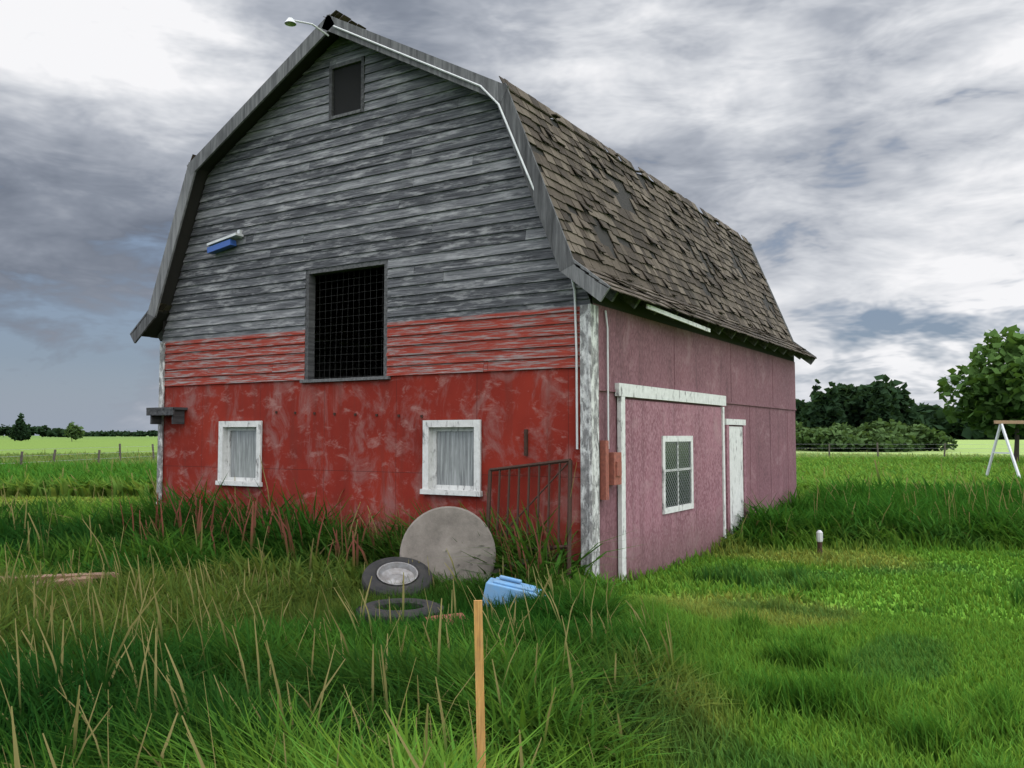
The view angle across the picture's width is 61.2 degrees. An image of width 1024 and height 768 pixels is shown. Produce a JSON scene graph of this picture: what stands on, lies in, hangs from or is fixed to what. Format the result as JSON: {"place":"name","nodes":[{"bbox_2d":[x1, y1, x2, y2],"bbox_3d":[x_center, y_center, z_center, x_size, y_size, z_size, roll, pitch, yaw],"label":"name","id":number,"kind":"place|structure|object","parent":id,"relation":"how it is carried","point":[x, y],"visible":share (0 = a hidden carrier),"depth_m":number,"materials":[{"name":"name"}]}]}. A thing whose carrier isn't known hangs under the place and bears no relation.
{"place":"outdoors","nodes":[
{"label":"outdoors","id":0,"kind":"place"},
{"bbox_2d":[215,420,482,496],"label":"window frames","id":1,"kind":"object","parent":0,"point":[431,428],"depth_m":10.57,"materials":[{"name":"white wood"}]},
{"bbox_2d":[230,431,473,485],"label":"window curtains","id":2,"kind":"object","parent":1,"relation":"in","point":[455,457],"visible":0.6,"depth_m":10.53,"materials":[{"name":"white fabric"}]},
{"bbox_2d":[162,367,580,571],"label":"barn wall","id":3,"kind":"structure","parent":0,"point":[362,454],"depth_m":10.97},
{"bbox_2d":[156,304,599,584],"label":"barn corner boards","id":4,"kind":"object","parent":3,"relation":"attached to","point":[589,417],"visible":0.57,"depth_m":9.41,"materials":[{"name":"white wood"}]},
{"bbox_2d":[275,411,527,455],"bbox_3d":[-1.550,0.595,10.897,4.052,0.565,0.034,-2,-4,32],"label":"barn wall hardware","id":5,"kind":"object","parent":3,"relation":"attached to","point":[525,441],"visible":1,"depth_m":9.83,"materials":[{"name":"red metal"}]},
{"bbox_2d":[130,14,816,364],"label":"barn rake boards","id":6,"kind":"object","parent":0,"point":[500,94],"visible":0.58,"depth_m":10.77,"materials":[{"name":"grey wood"}]},
{"bbox_2d":[146,407,187,423],"bbox_3d":[-5.188,0.479,13.013,0.620,0.248,0.260,-2,-4,32],"label":"wooden shelf","id":7,"kind":"object","parent":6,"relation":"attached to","point":[155,414],"visible":1,"depth_m":12.91,"materials":[{"name":"grey wood"}]},
{"bbox_2d":[285,17,328,36],"bbox_3d":[-2.621,-4.613,11.138,0.145,0.130,0.648,-4,-5,46],"label":"barn light","id":8,"kind":"object","parent":6,"relation":"attached to","point":[290,21],"visible":1,"depth_m":11.03,"materials":[{"name":"white metal"}]},
{"bbox_2d":[162,36,590,385],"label":"barn front clapboards","id":9,"kind":"object","parent":6,"relation":"attached to","point":[414,175],"visible":0.81,"depth_m":11.15,"materials":[{"name":"grey wood"}]},
{"bbox_2d":[207,230,242,245],"bbox_3d":[-4.163,-2.122,12.580,0.619,0.190,0.155,-2,-4,32],"label":"light fixture","id":10,"kind":"object","parent":9,"relation":"attached to","point":[237,235],"visible":0.88,"depth_m":12.49,"materials":[{"name":"white metal"}]},
{"bbox_2d":[207,239,235,254],"bbox_3d":[-4.226,-1.996,12.603,0.507,0.154,0.110,-2,-4,32],"label":"blue barn fixture","id":11,"kind":"object","parent":10,"relation":"attached to","point":[222,246],"visible":1,"depth_m":12.55,"materials":[{"name":"blue plastic"}]},
{"bbox_2d":[300,56,390,382],"bbox_3d":[-2.174,-2.177,11.502,1.540,4.290,0.160,-2,-4,32],"label":"barn hay door frame","id":12,"kind":"object","parent":9,"relation":"attached to","point":[311,274],"visible":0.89,"depth_m":11.63,"materials":[{"name":"grey wood"}]},
{"bbox_2d":[333,62,360,115],"bbox_3d":[-2.192,-3.944,11.597,0.520,0.660,0.010,-2,-4,32],"label":"loft window","id":13,"kind":"structure","parent":12,"relation":"attached to","point":[347,88],"depth_m":11.60,"materials":[{"name":"black"}]},
{"bbox_2d":[314,267,383,378],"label":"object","id":14,"kind":"object","parent":12,"relation":"attached to","point":[352,323],"visible":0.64,"depth_m":11.42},
{"bbox_2d":[333,25,608,448],"bbox_3d":[-0.628,-1.982,10.480,3.620,5.500,0.659,-2,-4,32],"label":"conduit pipe","id":15,"kind":"object","parent":6,"relation":"attached to","point":[527,174],"visible":0.91,"depth_m":9.69,"materials":[{"name":"grey metal"}]},
{"bbox_2d":[143,32,810,364],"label":"barn roof deck","id":16,"kind":"structure","parent":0,"point":[160,321],"depth_m":13.60,"materials":[{"name":"wood"}]},
{"bbox_2d":[131,10,816,358],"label":"barn roof shingles","id":17,"kind":"object","parent":16,"relation":"on","point":[571,145],"visible":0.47,"depth_m":12.03,"materials":[{"name":"wood"}]},
{"bbox_2d":[157,290,802,358],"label":"barn rafter tails","id":18,"kind":"object","parent":16,"relation":"attached to","point":[632,302],"visible":0.35,"depth_m":13.12,"materials":[{"name":"wood"}]},
{"bbox_2d":[0,519,1023,767],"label":"grass","id":19,"kind":"structure","parent":0,"point":[140,669],"depth_m":4.97,"materials":[{"name":"green plant"}]},
{"bbox_2d":[0,448,1023,506],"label":"grass","id":20,"kind":"structure","parent":0,"point":[74,474],"depth_m":31.74,"materials":[{"name":"green plant"}]},
{"bbox_2d":[0,436,1023,767],"bbox_3d":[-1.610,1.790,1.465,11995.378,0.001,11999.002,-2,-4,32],"label":"ground","id":21,"kind":"structure","parent":0,"point":[36,444],"depth_m":86.50,"materials":[{"name":"green plant"}]},
{"bbox_2d":[0,424,10,436],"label":"tree","id":22,"kind":"object","parent":21,"relation":"on","point":[3,430],"depth_m":840.07,"materials":[{"name":"green plant"}]},
{"bbox_2d":[8,413,30,440],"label":"spruce tree","id":23,"kind":"object","parent":21,"relation":"on","point":[20,431],"depth_m":264.95,"materials":[{"name":"green plant"}]},
{"bbox_2d":[27,423,35,435],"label":"tree","id":24,"kind":"object","parent":21,"relation":"on","point":[30,430],"visible":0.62,"depth_m":840.03,"materials":[{"name":"green plant"}]},
{"bbox_2d":[30,425,50,436],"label":"tree","id":25,"kind":"object","parent":21,"relation":"on","point":[39,430],"depth_m":839.25,"materials":[{"name":"green plant"}]},
{"bbox_2d":[43,428,65,436],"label":"tree","id":26,"kind":"object","parent":21,"relation":"on","point":[53,432],"visible":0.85,"depth_m":837.21,"materials":[{"name":"green plant"}]},
{"bbox_2d":[0,572,118,589],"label":"old plank","id":27,"kind":"object","parent":21,"relation":"on","point":[99,574],"visible":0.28,"depth_m":7.88,"materials":[{"name":"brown wood"}]},
{"bbox_2d":[59,429,67,436],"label":"tree","id":28,"kind":"object","parent":21,"relation":"on","point":[62,432],"visible":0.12,"depth_m":835.76,"materials":[{"name":"green plant"}]},
{"bbox_2d":[63,422,85,440],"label":"shrub","id":29,"kind":"object","parent":21,"relation":"on","point":[73,430],"depth_m":243.19,"materials":[{"name":"green plant"}]},
{"bbox_2d":[82,431,94,436],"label":"tree","id":30,"kind":"object","parent":21,"relation":"on","point":[89,434],"visible":0.73,"depth_m":1276.90,"materials":[{"name":"green plant"}]},
{"bbox_2d":[94,430,107,436],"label":"tree","id":31,"kind":"object","parent":21,"relation":"on","point":[101,433],"visible":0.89,"depth_m":1274.47,"materials":[{"name":"green plant"}]},
{"bbox_2d":[106,430,119,436],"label":"tree","id":32,"kind":"object","parent":21,"relation":"on","point":[112,433],"visible":0.94,"depth_m":1275.57,"materials":[{"name":"green plant"}]},
{"bbox_2d":[118,431,135,436],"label":"tree","id":33,"kind":"object","parent":21,"relation":"on","point":[125,433],"visible":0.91,"depth_m":1274.93,"materials":[{"name":"green plant"}]},
{"bbox_2d":[131,430,148,436],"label":"tree","id":34,"kind":"object","parent":21,"relation":"on","point":[140,434],"visible":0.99,"depth_m":1276.56,"materials":[{"name":"green plant"}]},
{"bbox_2d":[143,430,157,436],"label":"tree","id":35,"kind":"object","parent":21,"relation":"on","point":[151,433],"visible":0.88,"depth_m":1276.26,"materials":[{"name":"green plant"}]},
{"bbox_2d":[362,557,431,598],"bbox_3d":[-1.148,1.977,8.662,0.699,0.426,0.697,-2,-4,32],"label":"tire","id":36,"kind":"object","parent":21,"relation":"on","point":[370,570],"visible":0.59,"depth_m":8.54,"materials":[{"name":"black rubber"}]},
{"bbox_2d":[377,562,417,585],"bbox_3d":[-1.148,1.977,8.662,0.449,0.352,0.451,-2,-4,32],"label":"wheel rim","id":37,"kind":"object","parent":36,"relation":"in","point":[393,571],"visible":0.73,"depth_m":8.71,"materials":[{"name":"silver metal"}]},
{"bbox_2d":[356,598,443,623],"bbox_3d":[-0.985,2.056,7.626,0.766,0.231,0.766,-2,-4,32],"label":"flat tyre","id":38,"kind":"object","parent":21,"relation":"on","point":[416,611],"visible":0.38,"depth_m":7.51,"materials":[{"name":"rubber"}]},
{"bbox_2d":[425,613,467,622],"bbox_3d":[-0.853,2.030,7.020,1.245,0.152,1.135,-1,-3,12],"label":"wooden board","id":39,"kind":"object","parent":21,"relation":"on","point":[460,615],"visible":0.05,"depth_m":7.41,"materials":[{"name":"brown wood"}]},
{"bbox_2d":[400,506,495,581],"bbox_3d":[-0.669,1.777,9.025,1.000,0.989,0.252,0,-3,0],"label":"concrete disc","id":40,"kind":"object","parent":21,"relation":"on","point":[431,533],"visible":0.71,"depth_m":9.02,"materials":[{"name":"grey concrete"}]},
{"bbox_2d":[314,293,591,378],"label":"barn left back walls","id":41,"kind":"structure","parent":21,"relation":"on","point":[325,367],"depth_m":16.79,"materials":[{"name":"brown wood"}]},
{"bbox_2d":[474,600,485,767],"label":"wood stake","id":42,"kind":"object","parent":21,"relation":"on","point":[479,674],"visible":0.94,"depth_m":3.02,"materials":[{"name":"brown wood"}]},
{"bbox_2d":[20,443,945,464],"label":"fence posts","id":43,"kind":"object","parent":21,"relation":"on","point":[54,456],"visible":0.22,"depth_m":48.66,"materials":[{"name":"wood"}]},
{"bbox_2d":[460,559,527,582],"bbox_3d":[-0.435,2.016,8.976,1.269,0.344,0.120,1,-4,-18],"label":"loose board","id":44,"kind":"object","parent":21,"relation":"on","point":[497,569],"visible":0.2,"depth_m":9.03,"materials":[{"name":"brown wood"}]},
{"bbox_2d":[0,455,1023,625],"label":"grass","id":45,"kind":"structure","parent":21,"relation":"on","point":[862,519],"depth_m":10.83,"materials":[{"name":"green plant"}]},
{"bbox_2d":[482,575,545,609],"bbox_3d":[0.028,2.021,8.267,0.609,0.382,0.300,0,-3,7],"label":"blue plastic container","id":46,"kind":"object","parent":21,"relation":"on","point":[500,586],"visible":0.61,"depth_m":8.15,"materials":[{"name":"plastic"}]},
{"bbox_2d":[486,458,571,581],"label":"iron gate","id":47,"kind":"structure","parent":21,"relation":"on","point":[568,462],"depth_m":9.55,"materials":[{"name":"brown metal"}]},
{"bbox_2d":[795,398,808,422],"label":"tree","id":48,"kind":"object","parent":21,"relation":"on","point":[800,404],"visible":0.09,"depth_m":111.10,"materials":[{"name":"green plant"}]},
{"bbox_2d":[795,420,814,448],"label":"bush","id":49,"kind":"object","parent":21,"relation":"on","point":[799,425],"visible":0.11,"depth_m":96.08,"materials":[{"name":"green plant"}]},
{"bbox_2d":[796,426,815,449],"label":"bush","id":50,"kind":"object","parent":21,"relation":"on","point":[798,447],"depth_m":101.90,"materials":[{"name":"green plant"}]},
{"bbox_2d":[802,379,821,425],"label":"tree","id":51,"kind":"object","parent":21,"relation":"on","point":[815,388],"visible":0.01,"depth_m":106.39,"materials":[{"name":"green plant"}]},
{"bbox_2d":[799,423,828,449],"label":"bush","id":52,"kind":"object","parent":21,"relation":"on","point":[809,445],"visible":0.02,"depth_m":97.87,"materials":[{"name":"green plant"}]},
{"bbox_2d":[796,427,840,451],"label":"bush","id":53,"kind":"object","parent":21,"relation":"on","point":[812,433],"visible":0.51,"depth_m":91.79,"materials":[{"name":"green plant"}]},
{"bbox_2d":[817,542,821,555],"bbox_3d":[4.351,2.320,12.240,0.070,0.220,0.067,-2,-4,32],"label":"post","id":54,"kind":"object","parent":21,"relation":"in","point":[819,546],"visible":0.58,"depth_m":12.21,"materials":[{"name":"wood"}]},
{"bbox_2d":[800,391,847,428],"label":"tree","id":55,"kind":"object","parent":21,"relation":"on","point":[812,416],"visible":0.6,"depth_m":98.83,"materials":[{"name":"green plant"}]},
{"bbox_2d":[820,381,847,427],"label":"tree","id":56,"kind":"object","parent":21,"relation":"on","point":[836,414],"visible":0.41,"depth_m":97.87,"materials":[{"name":"green plant"}]},
{"bbox_2d":[810,428,865,451],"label":"bush","id":57,"kind":"object","parent":21,"relation":"on","point":[852,440],"depth_m":89.93,"materials":[{"name":"green plant"}]},
{"bbox_2d":[816,422,863,450],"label":"bush","id":58,"kind":"object","parent":21,"relation":"on","point":[838,426],"visible":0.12,"depth_m":94.61,"materials":[{"name":"green plant"}]},
{"bbox_2d":[836,386,858,427],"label":"tree","id":59,"kind":"object","parent":21,"relation":"on","point":[842,391],"depth_m":102.57,"materials":[{"name":"green plant"}]},
{"bbox_2d":[837,383,861,407],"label":"tree","id":60,"kind":"object","parent":21,"relation":"on","point":[852,390],"visible":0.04,"depth_m":109.64,"materials":[{"name":"green plant"}]},
{"bbox_2d":[844,380,899,425],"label":"tree","id":61,"kind":"object","parent":21,"relation":"on","point":[859,400],"visible":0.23,"depth_m":100.63,"materials":[{"name":"green plant"}]},
{"bbox_2d":[852,418,904,449],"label":"bush","id":62,"kind":"object","parent":21,"relation":"on","point":[865,426],"visible":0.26,"depth_m":92.91,"materials":[{"name":"green plant"}]},
{"bbox_2d":[860,374,897,424],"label":"tree","id":63,"kind":"object","parent":21,"relation":"on","point":[878,405],"visible":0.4,"depth_m":97.69,"materials":[{"name":"green plant"}]},
{"bbox_2d":[856,428,915,451],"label":"bush","id":64,"kind":"object","parent":21,"relation":"on","point":[892,442],"depth_m":89.25,"materials":[{"name":"green plant"}]},
{"bbox_2d":[882,374,902,424],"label":"tree","id":65,"kind":"object","parent":21,"relation":"on","point":[896,406],"visible":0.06,"depth_m":100.74,"materials":[{"name":"green plant"}]},
{"bbox_2d":[870,423,921,449],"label":"bush","id":66,"kind":"object","parent":21,"relation":"on","point":[895,430],"visible":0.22,"depth_m":92.16,"materials":[{"name":"green plant"}]},
{"bbox_2d":[888,379,921,424],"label":"tree","id":67,"kind":"object","parent":21,"relation":"on","point":[906,402],"visible":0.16,"depth_m":107.05,"materials":[{"name":"green plant"}]},
{"bbox_2d":[907,419,932,429],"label":"tree","id":68,"kind":"object","parent":21,"relation":"on","point":[917,422],"visible":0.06,"depth_m":102.68,"materials":[{"name":"green plant"}]},
{"bbox_2d":[898,423,957,450],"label":"bush","id":69,"kind":"object","parent":21,"relation":"on","point":[927,436],"depth_m":93.78,"materials":[{"name":"green plant"}]},
{"bbox_2d":[913,404,964,435],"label":"tree","id":70,"kind":"object","parent":21,"relation":"on","point":[947,425],"visible":0.29,"depth_m":345.27,"materials":[{"name":"green plant"}]},
{"bbox_2d":[915,403,968,439],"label":"tree","id":71,"kind":"object","parent":21,"relation":"on","point":[939,415],"visible":0.27,"depth_m":346.93,"materials":[{"name":"green plant"}]},
{"bbox_2d":[930,410,985,439],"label":"tree","id":72,"kind":"object","parent":21,"relation":"on","point":[969,432],"visible":0.18,"depth_m":341.88,"materials":[{"name":"green plant"}]},
{"bbox_2d":[950,432,1003,439],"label":"tree","id":73,"kind":"object","parent":21,"relation":"on","point":[972,438],"depth_m":343.88,"materials":[{"name":"green plant"}]},
{"bbox_2d":[934,324,1023,461],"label":"tree","id":74,"kind":"object","parent":21,"relation":"on","point":[993,392],"depth_m":48.35,"materials":[{"name":"green plant"}]},
{"bbox_2d":[986,424,1020,478],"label":"swing legs","id":75,"kind":"object","parent":21,"relation":"on","point":[1000,427],"visible":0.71,"depth_m":31.05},
{"bbox_2d":[994,420,1023,423],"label":"swing beam","id":76,"kind":"structure","parent":75,"relation":"on","point":[1008,421],"depth_m":31.14,"materials":[{"name":"brown wood"}]},
{"bbox_2d":[0,0,1023,435],"label":"sky","id":77,"kind":"structure","parent":0,"point":[868,155],"materials":[{"name":"grey"}]},
{"bbox_2d":[2,444,1023,463],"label":"fence wires","id":78,"kind":"object","parent":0,"point":[899,452],"visible":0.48,"depth_m":62.89,"materials":[{"name":"grey metal"}]},
{"bbox_2d":[646,304,709,331],"bbox_3d":[2.159,-0.825,11.068,0.030,0.110,2.201,-2,-4,32],"label":"barn eave strip","id":79,"kind":"object","parent":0,"point":[672,316],"visible":1,"depth_m":10.91,"materials":[{"name":"white wood"}]},
{"bbox_2d":[593,303,796,585],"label":"barn wall","id":80,"kind":"structure","parent":0,"point":[646,352],"depth_m":12.67,"materials":[{"name":"pink wood"}]},
{"bbox_2d":[600,440,621,499],"bbox_3d":[1.111,0.953,9.638,0.120,0.650,0.350,-2,-4,32],"label":"electrical box","id":81,"kind":"object","parent":80,"relation":"attached to","point":[610,468],"visible":1,"depth_m":9.53,"materials":[{"name":"metal"}]},
{"bbox_2d":[625,399,722,582],"bbox_3d":[2.208,1.344,11.497,0.040,2.160,3.560,-2,-4,32],"label":"sliding barn door","id":82,"kind":"structure","parent":80,"relation":"attached to","point":[667,539],"depth_m":11.02,"materials":[{"name":"pink wood"}]},
{"bbox_2d":[665,441,690,507],"bbox_3d":[2.187,1.180,11.431,0.001,0.840,0.950,-2,-4,32],"label":"window screen","id":83,"kind":"object","parent":82,"relation":"in","point":[680,473],"visible":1,"depth_m":11.40,"materials":[{"name":"grey metal"}]},
{"bbox_2d":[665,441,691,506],"bbox_3d":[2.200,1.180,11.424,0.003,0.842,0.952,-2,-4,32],"label":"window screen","id":84,"kind":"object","parent":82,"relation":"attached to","point":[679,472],"visible":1,"depth_m":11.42,"materials":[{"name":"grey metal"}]},
{"bbox_2d":[615,383,745,581],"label":"white trim","id":85,"kind":"structure","parent":80,"relation":"attached to","point":[623,391],"depth_m":11.50,"materials":[{"name":"white wood"}]},
{"bbox_2d":[599,388,795,409],"bbox_3d":[3.250,0.278,13.271,0.012,0.030,9.000,-2,-4,32],"label":"wall seam strip","id":86,"kind":"object","parent":80,"relation":"attached to","point":[605,389],"visible":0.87,"depth_m":14.25,"materials":[{"name":"wood"}]},
{"bbox_2d":[725,425,746,537],"bbox_3d":[3.517,1.600,13.604,0.050,1.900,0.990,-2,-4,32],"label":"door frame","id":87,"kind":"object","parent":80,"relation":"attached to","point":[727,479],"visible":0.5,"depth_m":13.24,"materials":[{"name":"white wood"}]},
{"bbox_2d":[816,530,822,541],"bbox_3d":[4.351,2.150,12.251,0.090,0.160,0.086,-2,-4,32],"label":"post cap","id":88,"kind":"object","parent":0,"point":[819,535],"visible":1,"depth_m":12.22,"materials":[{"name":"white plastic"}]}
]}

